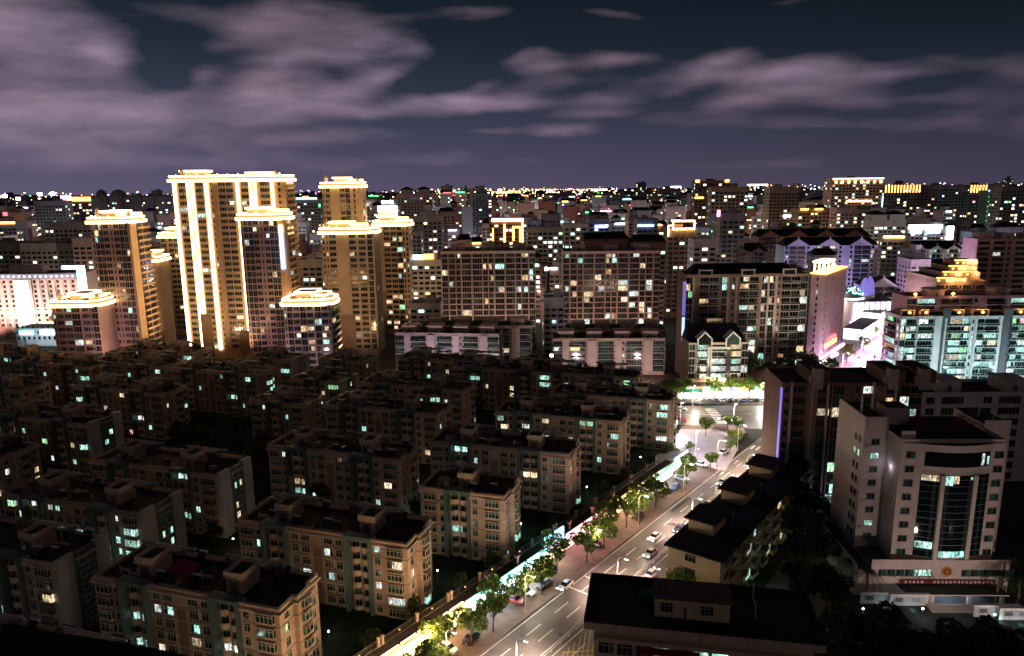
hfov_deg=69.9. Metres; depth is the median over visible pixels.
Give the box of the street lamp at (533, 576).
[524,575,535,613]
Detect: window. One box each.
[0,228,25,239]
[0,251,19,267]
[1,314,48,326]
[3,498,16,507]
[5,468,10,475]
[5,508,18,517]
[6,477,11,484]
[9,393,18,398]
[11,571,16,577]
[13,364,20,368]
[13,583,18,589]
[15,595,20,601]
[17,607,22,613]
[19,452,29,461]
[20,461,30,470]
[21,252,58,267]
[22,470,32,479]
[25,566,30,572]
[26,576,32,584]
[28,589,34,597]
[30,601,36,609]
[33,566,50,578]
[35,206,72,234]
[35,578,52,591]
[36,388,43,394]
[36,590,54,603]
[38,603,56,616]
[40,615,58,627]
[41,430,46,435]
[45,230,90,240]
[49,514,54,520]
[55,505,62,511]
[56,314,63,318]
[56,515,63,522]
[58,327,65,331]
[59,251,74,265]
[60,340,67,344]
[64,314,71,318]
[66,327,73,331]
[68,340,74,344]
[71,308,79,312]
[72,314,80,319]
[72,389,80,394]
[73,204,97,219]
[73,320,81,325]
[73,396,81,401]
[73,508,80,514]
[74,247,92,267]
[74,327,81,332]
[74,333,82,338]
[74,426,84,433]
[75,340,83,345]
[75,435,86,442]
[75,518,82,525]
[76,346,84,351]
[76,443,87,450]
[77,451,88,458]
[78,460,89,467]
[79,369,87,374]
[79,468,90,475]
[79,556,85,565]
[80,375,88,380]
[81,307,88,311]
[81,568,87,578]
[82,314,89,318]
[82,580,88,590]
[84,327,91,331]
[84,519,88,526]
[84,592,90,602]
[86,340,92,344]
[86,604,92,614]
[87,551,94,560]
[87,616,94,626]
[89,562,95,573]
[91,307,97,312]
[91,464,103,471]
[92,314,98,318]
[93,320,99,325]
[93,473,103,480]
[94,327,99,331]
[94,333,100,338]
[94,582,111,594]
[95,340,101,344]
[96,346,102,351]
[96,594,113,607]
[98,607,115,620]
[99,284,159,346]
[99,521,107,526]
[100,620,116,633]
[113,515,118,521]
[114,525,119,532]
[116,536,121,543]
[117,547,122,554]
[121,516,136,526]
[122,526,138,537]
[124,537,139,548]
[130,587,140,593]
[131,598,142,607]
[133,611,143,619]
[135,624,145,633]
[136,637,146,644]
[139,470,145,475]
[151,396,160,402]
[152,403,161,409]
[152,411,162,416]
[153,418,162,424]
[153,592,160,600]
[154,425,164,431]
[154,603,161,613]
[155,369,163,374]
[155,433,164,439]
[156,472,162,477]
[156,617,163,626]
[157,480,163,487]
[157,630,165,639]
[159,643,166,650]
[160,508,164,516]
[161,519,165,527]
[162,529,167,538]
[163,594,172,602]
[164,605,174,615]
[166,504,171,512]
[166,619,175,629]
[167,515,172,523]
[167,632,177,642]
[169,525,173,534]
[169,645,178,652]
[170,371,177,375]
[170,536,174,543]
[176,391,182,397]
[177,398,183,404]
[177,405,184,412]
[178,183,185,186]
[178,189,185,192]
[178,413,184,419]
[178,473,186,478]
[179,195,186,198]
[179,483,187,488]
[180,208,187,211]
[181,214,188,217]
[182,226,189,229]
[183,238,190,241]
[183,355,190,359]
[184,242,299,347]
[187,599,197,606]
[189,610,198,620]
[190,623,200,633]
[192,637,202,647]
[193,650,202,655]
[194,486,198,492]
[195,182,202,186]
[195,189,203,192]
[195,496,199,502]
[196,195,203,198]
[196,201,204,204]
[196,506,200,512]
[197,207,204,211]
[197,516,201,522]
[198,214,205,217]
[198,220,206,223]
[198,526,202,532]
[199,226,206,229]
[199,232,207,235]
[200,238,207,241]
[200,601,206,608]
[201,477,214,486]
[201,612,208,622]
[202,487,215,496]
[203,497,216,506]
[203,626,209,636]
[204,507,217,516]
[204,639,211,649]
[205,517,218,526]
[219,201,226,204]
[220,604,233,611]
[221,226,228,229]
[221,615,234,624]
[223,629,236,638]
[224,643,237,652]
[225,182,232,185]
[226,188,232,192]
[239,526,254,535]
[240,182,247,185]
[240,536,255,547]
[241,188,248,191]
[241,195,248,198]
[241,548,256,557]
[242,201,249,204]
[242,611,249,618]
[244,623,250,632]
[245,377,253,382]
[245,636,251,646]
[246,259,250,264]
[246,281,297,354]
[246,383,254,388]
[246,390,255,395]
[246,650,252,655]
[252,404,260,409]
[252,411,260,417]
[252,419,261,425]
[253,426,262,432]
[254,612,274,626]
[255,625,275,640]
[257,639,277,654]
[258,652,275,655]
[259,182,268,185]
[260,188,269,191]
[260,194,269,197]
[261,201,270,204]
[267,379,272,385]
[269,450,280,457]
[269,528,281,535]
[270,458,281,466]
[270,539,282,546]
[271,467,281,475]
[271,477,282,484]
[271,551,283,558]
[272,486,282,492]
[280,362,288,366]
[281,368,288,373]
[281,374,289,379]
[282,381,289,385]
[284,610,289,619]
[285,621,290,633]
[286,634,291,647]
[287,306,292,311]
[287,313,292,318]
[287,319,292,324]
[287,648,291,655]
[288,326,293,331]
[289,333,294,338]
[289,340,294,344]
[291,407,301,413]
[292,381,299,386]
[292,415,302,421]
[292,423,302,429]
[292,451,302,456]
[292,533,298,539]
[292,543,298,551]
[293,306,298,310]
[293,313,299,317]
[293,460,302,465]
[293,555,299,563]
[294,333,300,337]
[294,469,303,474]
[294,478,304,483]
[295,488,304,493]
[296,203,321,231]
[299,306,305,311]
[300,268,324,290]
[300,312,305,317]
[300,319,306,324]
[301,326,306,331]
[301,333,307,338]
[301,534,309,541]
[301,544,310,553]
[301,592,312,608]
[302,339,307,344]
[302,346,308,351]
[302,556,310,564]
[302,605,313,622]
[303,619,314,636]
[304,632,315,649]
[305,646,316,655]
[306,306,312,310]
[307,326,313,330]
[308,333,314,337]
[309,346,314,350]
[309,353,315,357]
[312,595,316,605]
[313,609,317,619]
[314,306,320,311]
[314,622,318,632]
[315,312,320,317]
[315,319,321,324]
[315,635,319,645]
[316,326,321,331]
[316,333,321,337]
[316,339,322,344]
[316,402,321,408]
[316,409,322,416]
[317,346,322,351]
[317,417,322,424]
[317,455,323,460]
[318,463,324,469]
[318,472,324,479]
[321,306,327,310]
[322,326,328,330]
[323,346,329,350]
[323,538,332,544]
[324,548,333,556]
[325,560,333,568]
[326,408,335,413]
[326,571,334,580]
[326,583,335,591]
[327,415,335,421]
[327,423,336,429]
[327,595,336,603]
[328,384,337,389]
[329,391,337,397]
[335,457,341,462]
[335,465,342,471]
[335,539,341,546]
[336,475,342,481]
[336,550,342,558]
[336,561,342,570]
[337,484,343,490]
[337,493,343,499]
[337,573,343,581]
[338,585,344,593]
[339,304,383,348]
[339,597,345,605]
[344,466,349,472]
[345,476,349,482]
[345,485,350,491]
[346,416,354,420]
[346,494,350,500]
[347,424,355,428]
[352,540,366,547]
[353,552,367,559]
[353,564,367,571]
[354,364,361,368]
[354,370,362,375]
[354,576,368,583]
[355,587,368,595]
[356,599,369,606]
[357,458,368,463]
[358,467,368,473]
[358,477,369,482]
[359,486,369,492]
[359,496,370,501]
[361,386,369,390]
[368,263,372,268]
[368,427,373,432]
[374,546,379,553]
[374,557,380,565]
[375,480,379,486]
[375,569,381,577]
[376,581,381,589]
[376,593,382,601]
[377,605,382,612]
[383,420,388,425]
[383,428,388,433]
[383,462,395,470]
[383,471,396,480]
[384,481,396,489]
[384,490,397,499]
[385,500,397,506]
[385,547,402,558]
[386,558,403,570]
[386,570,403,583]
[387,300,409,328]
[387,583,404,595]
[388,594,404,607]
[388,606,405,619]
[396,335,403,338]
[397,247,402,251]
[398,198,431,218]
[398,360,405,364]
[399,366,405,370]
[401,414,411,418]
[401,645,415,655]
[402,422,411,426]
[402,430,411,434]
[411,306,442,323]
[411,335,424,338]
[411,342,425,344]
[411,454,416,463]
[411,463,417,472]
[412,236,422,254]
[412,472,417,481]
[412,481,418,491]
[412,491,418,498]
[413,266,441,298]
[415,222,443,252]
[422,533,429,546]
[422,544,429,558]
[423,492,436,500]
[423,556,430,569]
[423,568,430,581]
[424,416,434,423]
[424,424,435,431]
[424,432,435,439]
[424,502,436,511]
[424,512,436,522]
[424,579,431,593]
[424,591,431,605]
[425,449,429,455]
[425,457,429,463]
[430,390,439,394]
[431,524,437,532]
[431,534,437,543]
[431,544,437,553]
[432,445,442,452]
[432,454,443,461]
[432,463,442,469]
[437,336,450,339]
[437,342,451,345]
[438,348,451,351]
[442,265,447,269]
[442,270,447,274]
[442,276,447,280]
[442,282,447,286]
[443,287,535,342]
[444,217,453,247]
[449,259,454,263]
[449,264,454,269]
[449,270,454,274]
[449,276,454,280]
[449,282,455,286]
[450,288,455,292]
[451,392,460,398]
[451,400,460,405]
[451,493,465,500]
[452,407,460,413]
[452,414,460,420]
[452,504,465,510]
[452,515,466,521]
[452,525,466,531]
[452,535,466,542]
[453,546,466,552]
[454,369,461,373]
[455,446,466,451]
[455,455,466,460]
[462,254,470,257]
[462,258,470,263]
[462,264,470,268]
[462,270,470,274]
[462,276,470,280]
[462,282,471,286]
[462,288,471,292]
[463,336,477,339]
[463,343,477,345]
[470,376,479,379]
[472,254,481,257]
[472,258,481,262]
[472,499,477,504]
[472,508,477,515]
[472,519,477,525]
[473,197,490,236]
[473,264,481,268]
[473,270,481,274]
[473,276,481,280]
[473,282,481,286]
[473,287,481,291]
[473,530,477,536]
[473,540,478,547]
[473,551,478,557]
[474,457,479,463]
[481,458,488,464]
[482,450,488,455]
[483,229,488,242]
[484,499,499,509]
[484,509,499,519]
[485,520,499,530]
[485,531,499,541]
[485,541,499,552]
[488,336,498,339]
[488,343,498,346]
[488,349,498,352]
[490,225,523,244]
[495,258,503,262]
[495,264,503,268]
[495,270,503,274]
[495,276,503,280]
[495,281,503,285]
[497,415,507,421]
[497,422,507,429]
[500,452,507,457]
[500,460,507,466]
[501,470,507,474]
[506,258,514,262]
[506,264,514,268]
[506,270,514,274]
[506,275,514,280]
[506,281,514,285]
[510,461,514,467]
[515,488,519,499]
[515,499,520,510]
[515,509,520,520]
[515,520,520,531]
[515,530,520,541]
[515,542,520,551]
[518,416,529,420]
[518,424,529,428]
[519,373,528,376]
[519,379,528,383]
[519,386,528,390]
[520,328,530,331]
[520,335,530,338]
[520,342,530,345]
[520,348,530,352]
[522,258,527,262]
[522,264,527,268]
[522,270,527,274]
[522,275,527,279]
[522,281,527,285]
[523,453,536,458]
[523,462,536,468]
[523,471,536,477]
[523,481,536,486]
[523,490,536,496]
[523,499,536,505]
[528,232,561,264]
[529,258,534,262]
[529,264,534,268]
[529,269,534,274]
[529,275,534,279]
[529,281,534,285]
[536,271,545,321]
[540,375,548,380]
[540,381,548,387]
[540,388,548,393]
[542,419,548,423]
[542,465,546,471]
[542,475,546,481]
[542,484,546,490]
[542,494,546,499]
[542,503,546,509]
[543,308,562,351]
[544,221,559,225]
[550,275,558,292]
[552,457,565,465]
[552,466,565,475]
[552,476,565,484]
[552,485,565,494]
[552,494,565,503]
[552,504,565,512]
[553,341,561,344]
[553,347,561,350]
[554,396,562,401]
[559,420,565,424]
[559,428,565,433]
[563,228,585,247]
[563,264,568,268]
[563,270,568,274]
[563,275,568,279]
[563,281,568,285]
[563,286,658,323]
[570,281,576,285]
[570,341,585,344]
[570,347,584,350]
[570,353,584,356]
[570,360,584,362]
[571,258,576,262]
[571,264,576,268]
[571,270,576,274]
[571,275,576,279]
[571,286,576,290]
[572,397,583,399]
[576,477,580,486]
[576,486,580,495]
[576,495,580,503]
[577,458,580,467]
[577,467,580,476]
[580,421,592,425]
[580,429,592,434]
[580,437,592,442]
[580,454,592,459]
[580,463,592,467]
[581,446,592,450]
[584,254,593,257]
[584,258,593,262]
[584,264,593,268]
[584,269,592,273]
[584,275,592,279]
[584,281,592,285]
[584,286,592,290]
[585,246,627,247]
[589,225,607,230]
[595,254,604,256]
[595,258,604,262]
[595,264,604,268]
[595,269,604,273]
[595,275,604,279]
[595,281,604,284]
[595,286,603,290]
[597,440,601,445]
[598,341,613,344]
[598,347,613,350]
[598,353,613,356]
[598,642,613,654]
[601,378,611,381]
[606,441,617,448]
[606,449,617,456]
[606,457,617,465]
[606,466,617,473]
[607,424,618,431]
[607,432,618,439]
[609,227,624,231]
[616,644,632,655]
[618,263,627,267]
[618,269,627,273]
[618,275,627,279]
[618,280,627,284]
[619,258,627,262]
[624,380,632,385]
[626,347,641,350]
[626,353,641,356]
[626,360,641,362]
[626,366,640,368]
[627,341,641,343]
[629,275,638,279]
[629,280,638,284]
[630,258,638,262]
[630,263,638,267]
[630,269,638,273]
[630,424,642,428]
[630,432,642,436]
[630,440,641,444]
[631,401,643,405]
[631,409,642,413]
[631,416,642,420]
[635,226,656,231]
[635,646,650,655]
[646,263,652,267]
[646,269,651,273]
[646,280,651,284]
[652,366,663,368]
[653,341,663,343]
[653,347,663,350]
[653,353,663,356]
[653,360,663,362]
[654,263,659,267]
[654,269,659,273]
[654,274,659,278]
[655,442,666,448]
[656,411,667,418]
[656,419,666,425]
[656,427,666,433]
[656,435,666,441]
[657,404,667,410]
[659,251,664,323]
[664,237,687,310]
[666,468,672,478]
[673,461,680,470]
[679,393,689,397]
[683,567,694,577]
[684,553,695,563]
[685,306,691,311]
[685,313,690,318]
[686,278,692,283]
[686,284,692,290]
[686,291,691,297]
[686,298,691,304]
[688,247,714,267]
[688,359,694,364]
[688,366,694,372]
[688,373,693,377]
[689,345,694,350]
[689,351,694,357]
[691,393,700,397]
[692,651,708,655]
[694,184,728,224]
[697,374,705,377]
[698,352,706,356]
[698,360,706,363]
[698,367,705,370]
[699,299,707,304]
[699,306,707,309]
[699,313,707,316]
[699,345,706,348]
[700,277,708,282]
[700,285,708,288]
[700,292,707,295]
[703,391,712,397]
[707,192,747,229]
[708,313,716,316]
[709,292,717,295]
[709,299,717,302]
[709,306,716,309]
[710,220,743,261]
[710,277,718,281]
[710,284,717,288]
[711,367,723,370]
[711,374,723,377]
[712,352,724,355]
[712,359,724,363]
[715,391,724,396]
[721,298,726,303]
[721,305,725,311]
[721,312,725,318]
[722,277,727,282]
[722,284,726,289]
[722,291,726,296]
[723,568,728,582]
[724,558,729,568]
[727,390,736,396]
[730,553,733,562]
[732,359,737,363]
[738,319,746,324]
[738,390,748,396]
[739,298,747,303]
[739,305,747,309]
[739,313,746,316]
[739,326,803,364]
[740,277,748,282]
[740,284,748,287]
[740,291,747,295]
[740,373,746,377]
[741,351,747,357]
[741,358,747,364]
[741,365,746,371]
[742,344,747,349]
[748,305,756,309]
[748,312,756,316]
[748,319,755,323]
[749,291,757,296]
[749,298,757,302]
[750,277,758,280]
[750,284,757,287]
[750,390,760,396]
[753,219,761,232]
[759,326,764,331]
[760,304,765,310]
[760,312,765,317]
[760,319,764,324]
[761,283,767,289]
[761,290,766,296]
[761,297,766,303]
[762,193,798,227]
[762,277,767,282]
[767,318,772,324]
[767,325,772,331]
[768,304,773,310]
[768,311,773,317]
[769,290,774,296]
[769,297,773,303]
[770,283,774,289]
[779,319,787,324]
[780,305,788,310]
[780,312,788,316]
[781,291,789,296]
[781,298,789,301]
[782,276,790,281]
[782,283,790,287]
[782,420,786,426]
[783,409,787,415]
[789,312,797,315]
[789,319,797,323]
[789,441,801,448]
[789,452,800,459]
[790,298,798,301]
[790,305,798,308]
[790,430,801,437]
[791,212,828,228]
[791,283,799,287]
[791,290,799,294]
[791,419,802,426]
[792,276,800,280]
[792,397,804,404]
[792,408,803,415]
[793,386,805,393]
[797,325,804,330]
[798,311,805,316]
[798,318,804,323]
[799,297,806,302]
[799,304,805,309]
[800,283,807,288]
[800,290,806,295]
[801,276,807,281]
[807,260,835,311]
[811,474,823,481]
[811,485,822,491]
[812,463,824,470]
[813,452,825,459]
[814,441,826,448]
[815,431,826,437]
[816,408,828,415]
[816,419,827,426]
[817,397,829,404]
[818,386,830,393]
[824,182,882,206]
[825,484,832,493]
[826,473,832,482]
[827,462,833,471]
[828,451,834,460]
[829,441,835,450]
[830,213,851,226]
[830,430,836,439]
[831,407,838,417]
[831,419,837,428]
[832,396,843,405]
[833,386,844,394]
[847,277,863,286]
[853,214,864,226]
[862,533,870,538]
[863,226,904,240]
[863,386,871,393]
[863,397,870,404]
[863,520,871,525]
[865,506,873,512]
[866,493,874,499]
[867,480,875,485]
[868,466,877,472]
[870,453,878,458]
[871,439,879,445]
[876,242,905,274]
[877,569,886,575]
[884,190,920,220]
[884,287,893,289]
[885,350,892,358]
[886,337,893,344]
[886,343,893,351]
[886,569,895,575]
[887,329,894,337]
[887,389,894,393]
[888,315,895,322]
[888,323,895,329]
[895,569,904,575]
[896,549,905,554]
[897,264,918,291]
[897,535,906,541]
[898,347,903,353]
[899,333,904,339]
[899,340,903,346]
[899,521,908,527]
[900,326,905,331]
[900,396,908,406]
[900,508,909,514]
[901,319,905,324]
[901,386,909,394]
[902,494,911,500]
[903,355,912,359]
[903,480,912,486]
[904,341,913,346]
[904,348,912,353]
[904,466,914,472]
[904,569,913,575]
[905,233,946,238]
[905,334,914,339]
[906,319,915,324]
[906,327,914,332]
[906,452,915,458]
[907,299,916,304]
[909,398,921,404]
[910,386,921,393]
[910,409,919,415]
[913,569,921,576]
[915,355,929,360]
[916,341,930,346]
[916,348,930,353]
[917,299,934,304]
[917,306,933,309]
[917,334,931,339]
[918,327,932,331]
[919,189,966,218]
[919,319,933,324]
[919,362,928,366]
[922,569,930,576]
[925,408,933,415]
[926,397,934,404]
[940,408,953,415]
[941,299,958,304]
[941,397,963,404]
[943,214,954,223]
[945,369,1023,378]
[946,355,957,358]
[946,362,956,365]
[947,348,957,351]
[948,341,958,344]
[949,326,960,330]
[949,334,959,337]
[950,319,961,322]
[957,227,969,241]
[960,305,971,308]
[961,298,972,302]
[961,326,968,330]
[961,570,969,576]
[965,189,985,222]
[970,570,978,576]
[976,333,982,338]
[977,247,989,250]
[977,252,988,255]
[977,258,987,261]
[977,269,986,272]
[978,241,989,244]
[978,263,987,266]
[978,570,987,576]
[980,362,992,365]
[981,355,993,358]
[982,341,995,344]
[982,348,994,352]
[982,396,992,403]
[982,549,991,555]
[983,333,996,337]
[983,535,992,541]
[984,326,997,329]
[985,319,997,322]
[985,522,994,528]
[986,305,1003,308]
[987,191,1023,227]
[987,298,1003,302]
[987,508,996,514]
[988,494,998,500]
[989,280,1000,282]
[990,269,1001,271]
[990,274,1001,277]
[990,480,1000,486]
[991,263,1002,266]
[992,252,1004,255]
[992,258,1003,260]
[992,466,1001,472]
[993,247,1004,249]
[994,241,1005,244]
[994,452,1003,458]
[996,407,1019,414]
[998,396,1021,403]
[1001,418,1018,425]
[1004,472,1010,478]
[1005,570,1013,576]
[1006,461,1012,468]
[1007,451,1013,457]
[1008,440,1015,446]
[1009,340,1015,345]
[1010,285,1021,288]
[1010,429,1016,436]
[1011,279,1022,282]
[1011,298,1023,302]
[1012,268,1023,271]
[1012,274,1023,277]
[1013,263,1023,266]
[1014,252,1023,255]
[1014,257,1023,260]
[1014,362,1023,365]
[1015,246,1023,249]
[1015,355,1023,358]
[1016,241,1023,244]
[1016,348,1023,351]
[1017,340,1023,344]
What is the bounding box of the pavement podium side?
[436,425,744,655]
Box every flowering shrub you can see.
[907,413,926,429]
[950,413,974,429]
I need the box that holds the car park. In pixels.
[643,374,764,403]
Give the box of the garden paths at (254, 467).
[93,399,716,628]
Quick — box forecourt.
[843,591,1023,655]
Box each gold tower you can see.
[151,249,176,343]
[156,227,186,334]
[167,167,302,358]
[317,221,384,354]
[319,174,367,226]
[372,215,413,335]
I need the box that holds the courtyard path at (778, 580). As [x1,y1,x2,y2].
[766,550,831,617]
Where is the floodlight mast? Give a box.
[545,267,547,296]
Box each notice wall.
[860,590,905,603]
[889,592,930,605]
[973,603,1020,616]
[998,606,1023,619]
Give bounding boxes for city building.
[0,203,10,210]
[0,209,14,216]
[0,212,28,239]
[0,215,13,220]
[0,233,18,240]
[0,238,30,269]
[7,205,16,210]
[8,206,31,220]
[15,194,24,204]
[15,201,33,211]
[19,238,66,269]
[25,214,37,236]
[27,228,32,241]
[32,234,44,240]
[33,199,73,235]
[43,219,90,240]
[57,238,74,269]
[60,196,100,220]
[71,234,95,268]
[92,189,109,210]
[108,189,126,209]
[123,193,143,214]
[142,194,155,214]
[144,208,157,221]
[147,219,157,228]
[148,228,161,244]
[150,241,160,247]
[151,189,162,195]
[154,194,174,213]
[155,223,170,231]
[156,213,174,225]
[170,215,175,226]
[295,196,323,233]
[296,213,309,244]
[298,234,312,256]
[299,253,324,290]
[300,194,312,197]
[309,233,321,245]
[311,246,321,255]
[315,192,322,197]
[366,198,375,210]
[367,209,376,222]
[368,194,382,202]
[372,203,386,218]
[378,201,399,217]
[383,193,389,200]
[390,197,397,204]
[397,187,433,219]
[409,295,442,324]
[412,227,423,254]
[412,252,442,298]
[413,204,443,252]
[432,192,438,203]
[434,204,443,214]
[438,208,454,247]
[440,190,451,207]
[441,184,452,192]
[446,200,461,233]
[446,227,459,247]
[449,237,456,247]
[455,186,466,205]
[456,234,471,247]
[461,205,472,233]
[464,185,469,205]
[469,186,478,204]
[469,231,480,236]
[471,237,484,247]
[472,185,491,237]
[481,219,488,242]
[489,215,523,246]
[492,199,499,215]
[492,214,501,218]
[499,200,508,216]
[502,212,512,217]
[508,193,521,201]
[508,200,514,214]
[515,198,523,214]
[516,211,526,246]
[519,196,533,213]
[521,211,532,217]
[527,216,542,226]
[527,223,563,264]
[531,198,537,208]
[533,207,546,219]
[535,252,549,323]
[536,190,543,197]
[538,199,555,212]
[539,195,554,200]
[541,210,560,226]
[542,289,564,354]
[549,195,555,212]
[549,252,560,292]
[556,196,566,212]
[559,198,575,219]
[561,218,570,226]
[563,205,580,222]
[563,219,586,247]
[566,190,574,197]
[569,194,577,203]
[575,202,584,210]
[575,214,584,222]
[578,197,589,207]
[579,232,629,247]
[581,204,592,222]
[583,189,594,205]
[586,215,609,231]
[589,206,600,211]
[589,212,608,217]
[592,195,606,206]
[594,203,612,221]
[605,192,611,200]
[606,204,618,210]
[607,199,622,208]
[609,215,625,232]
[610,211,625,222]
[613,209,627,235]
[617,189,624,198]
[620,194,630,206]
[623,203,629,219]
[625,188,632,198]
[628,210,638,237]
[629,207,651,218]
[629,234,666,324]
[630,197,646,208]
[634,215,657,233]
[636,181,646,197]
[648,189,654,201]
[649,194,658,205]
[649,206,661,213]
[650,214,661,230]
[651,208,661,219]
[652,202,663,206]
[656,188,662,201]
[658,220,667,227]
[661,195,668,201]
[662,200,683,223]
[663,220,697,317]
[665,197,677,200]
[668,217,685,226]
[673,190,681,196]
[679,193,686,205]
[684,206,686,218]
[686,211,690,225]
[686,224,708,236]
[687,190,690,210]
[687,234,716,268]
[690,179,729,225]
[706,183,748,231]
[709,208,745,262]
[744,232,750,242]
[746,204,755,239]
[748,191,756,203]
[750,213,762,239]
[754,190,763,194]
[754,194,763,203]
[754,202,762,210]
[755,204,762,214]
[762,184,799,228]
[767,221,780,228]
[780,223,802,228]
[788,264,809,320]
[790,205,829,228]
[799,200,814,207]
[800,190,811,197]
[801,193,814,201]
[806,197,821,203]
[806,220,820,228]
[806,248,837,318]
[813,204,825,207]
[822,176,883,207]
[828,203,853,227]
[852,205,869,227]
[862,210,906,241]
[865,204,886,211]
[876,232,909,276]
[882,183,921,221]
[887,205,904,212]
[895,244,931,291]
[905,222,953,240]
[908,208,930,224]
[919,183,966,218]
[931,259,942,262]
[933,204,955,223]
[945,224,956,241]
[948,217,970,242]
[960,227,994,242]
[964,182,988,223]
[970,224,987,230]
[976,187,989,225]
[986,184,1023,231]
[988,222,1023,236]
[994,182,1007,185]
[1003,176,1012,183]
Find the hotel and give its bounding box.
[0,265,97,336]
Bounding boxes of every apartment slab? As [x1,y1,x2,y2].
[395,322,504,369]
[420,316,533,361]
[440,243,535,346]
[552,328,665,374]
[561,243,661,323]
[564,319,666,357]
[675,262,808,376]
[676,318,764,381]
[733,243,767,262]
[750,228,870,262]
[775,236,878,286]
[806,258,847,358]
[854,275,897,295]
[880,306,1023,378]
[891,286,1023,309]
[899,240,961,258]
[920,372,1023,480]
[961,232,1023,290]
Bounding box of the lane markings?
[481,347,877,655]
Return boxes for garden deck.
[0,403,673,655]
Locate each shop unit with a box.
[367,641,406,655]
[390,598,470,655]
[455,570,507,610]
[498,549,539,585]
[530,526,565,564]
[564,510,596,549]
[590,481,642,515]
[634,460,673,489]
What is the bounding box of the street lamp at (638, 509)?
[637,495,647,526]
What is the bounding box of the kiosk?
[655,449,687,470]
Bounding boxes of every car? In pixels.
[438,640,458,654]
[461,630,480,645]
[509,594,522,604]
[520,585,536,596]
[535,578,552,589]
[557,579,573,590]
[593,540,602,546]
[631,510,643,518]
[643,547,657,557]
[645,567,659,577]
[648,531,661,541]
[670,482,680,490]
[673,523,684,531]
[674,475,688,481]
[677,406,686,410]
[695,460,707,467]
[717,478,725,484]
[718,448,727,454]
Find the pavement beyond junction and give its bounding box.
[836,333,881,367]
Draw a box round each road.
[478,344,880,655]
[677,406,762,428]
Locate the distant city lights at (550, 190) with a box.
[0,183,1018,199]
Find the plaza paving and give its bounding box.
[676,429,736,470]
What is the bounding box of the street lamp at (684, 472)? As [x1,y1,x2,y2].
[683,463,692,492]
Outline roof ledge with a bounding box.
[0,628,187,655]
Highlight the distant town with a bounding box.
[0,180,1023,207]
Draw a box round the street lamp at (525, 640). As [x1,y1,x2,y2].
[516,638,527,655]
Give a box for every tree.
[165,419,193,448]
[189,422,215,445]
[201,523,223,550]
[202,431,226,453]
[228,430,251,456]
[244,431,275,467]
[253,479,262,493]
[310,482,331,503]
[358,627,380,649]
[400,652,411,655]
[407,595,427,618]
[408,498,420,516]
[413,636,450,655]
[418,614,456,645]
[447,572,467,593]
[452,604,488,644]
[475,395,485,421]
[475,591,508,631]
[476,573,510,612]
[480,550,501,567]
[505,567,540,605]
[518,537,530,547]
[522,554,557,593]
[528,352,543,362]
[540,528,570,569]
[546,513,563,528]
[567,520,602,561]
[573,503,583,514]
[589,513,617,547]
[592,498,619,523]
[595,480,611,498]
[611,492,638,527]
[617,467,633,479]
[627,482,651,500]
[627,488,652,520]
[639,457,649,471]
[644,473,670,507]
[658,447,667,453]
[661,378,679,392]
[661,442,679,451]
[666,566,696,580]
[676,377,692,398]
[676,462,697,483]
[678,452,697,465]
[685,441,694,448]
[698,417,714,435]
[705,377,724,397]
[705,452,718,467]
[723,375,743,399]
[723,415,732,428]
[724,439,735,448]
[727,428,741,439]
[732,416,743,427]
[740,376,758,397]
[747,356,763,377]
[747,363,751,374]
[748,350,754,359]
[756,379,764,397]
[761,358,778,369]
[775,356,795,366]
[779,558,823,595]
[781,504,825,536]
[782,524,835,577]
[788,480,811,512]
[796,350,818,361]
[802,488,830,517]
[811,532,845,566]
[811,563,854,611]
[818,601,874,655]
[821,356,839,367]
[834,557,863,576]
[838,343,855,363]
[850,567,886,589]
[855,334,870,349]
[863,600,927,655]
[872,324,882,338]
[918,569,940,580]
[923,616,993,655]
[953,614,1023,655]
[980,570,1019,602]
[994,627,1023,655]
[1000,574,1023,603]
[1001,555,1023,571]
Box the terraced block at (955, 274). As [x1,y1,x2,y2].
[905,258,985,291]
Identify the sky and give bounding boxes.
[0,0,1023,195]
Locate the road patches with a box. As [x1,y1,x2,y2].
[593,357,872,649]
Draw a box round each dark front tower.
[85,207,162,346]
[235,207,299,354]
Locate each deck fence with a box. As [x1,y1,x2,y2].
[354,636,380,655]
[380,592,449,645]
[449,555,506,600]
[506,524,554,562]
[554,498,595,530]
[595,475,630,502]
[630,456,661,478]
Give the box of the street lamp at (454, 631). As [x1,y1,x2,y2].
[446,630,456,646]
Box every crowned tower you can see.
[46,290,119,357]
[280,288,342,369]
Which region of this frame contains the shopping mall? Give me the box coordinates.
[842,276,891,327]
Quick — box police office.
[819,398,1013,612]
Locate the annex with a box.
[15,323,56,345]
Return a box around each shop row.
[672,381,764,397]
[818,354,832,363]
[842,317,880,345]
[862,309,886,324]
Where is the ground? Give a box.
[0,186,1023,655]
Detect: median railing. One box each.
[541,619,583,655]
[634,548,668,575]
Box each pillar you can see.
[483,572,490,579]
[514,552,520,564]
[566,519,571,529]
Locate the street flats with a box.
[664,453,812,585]
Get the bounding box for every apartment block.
[0,342,63,374]
[0,373,52,409]
[0,397,124,476]
[0,433,42,516]
[0,468,187,562]
[0,513,111,630]
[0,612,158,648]
[11,350,109,403]
[70,372,190,440]
[88,349,187,382]
[88,438,254,538]
[90,539,321,655]
[117,338,213,361]
[167,356,276,415]
[235,491,433,619]
[246,346,309,388]
[248,385,325,447]
[265,426,420,513]
[288,365,359,402]
[317,347,379,380]
[323,389,453,464]
[358,369,476,426]
[396,346,497,379]
[417,463,520,563]
[427,422,580,513]
[451,354,553,410]
[493,395,630,474]
[532,358,642,389]
[550,378,677,449]
[761,360,936,513]

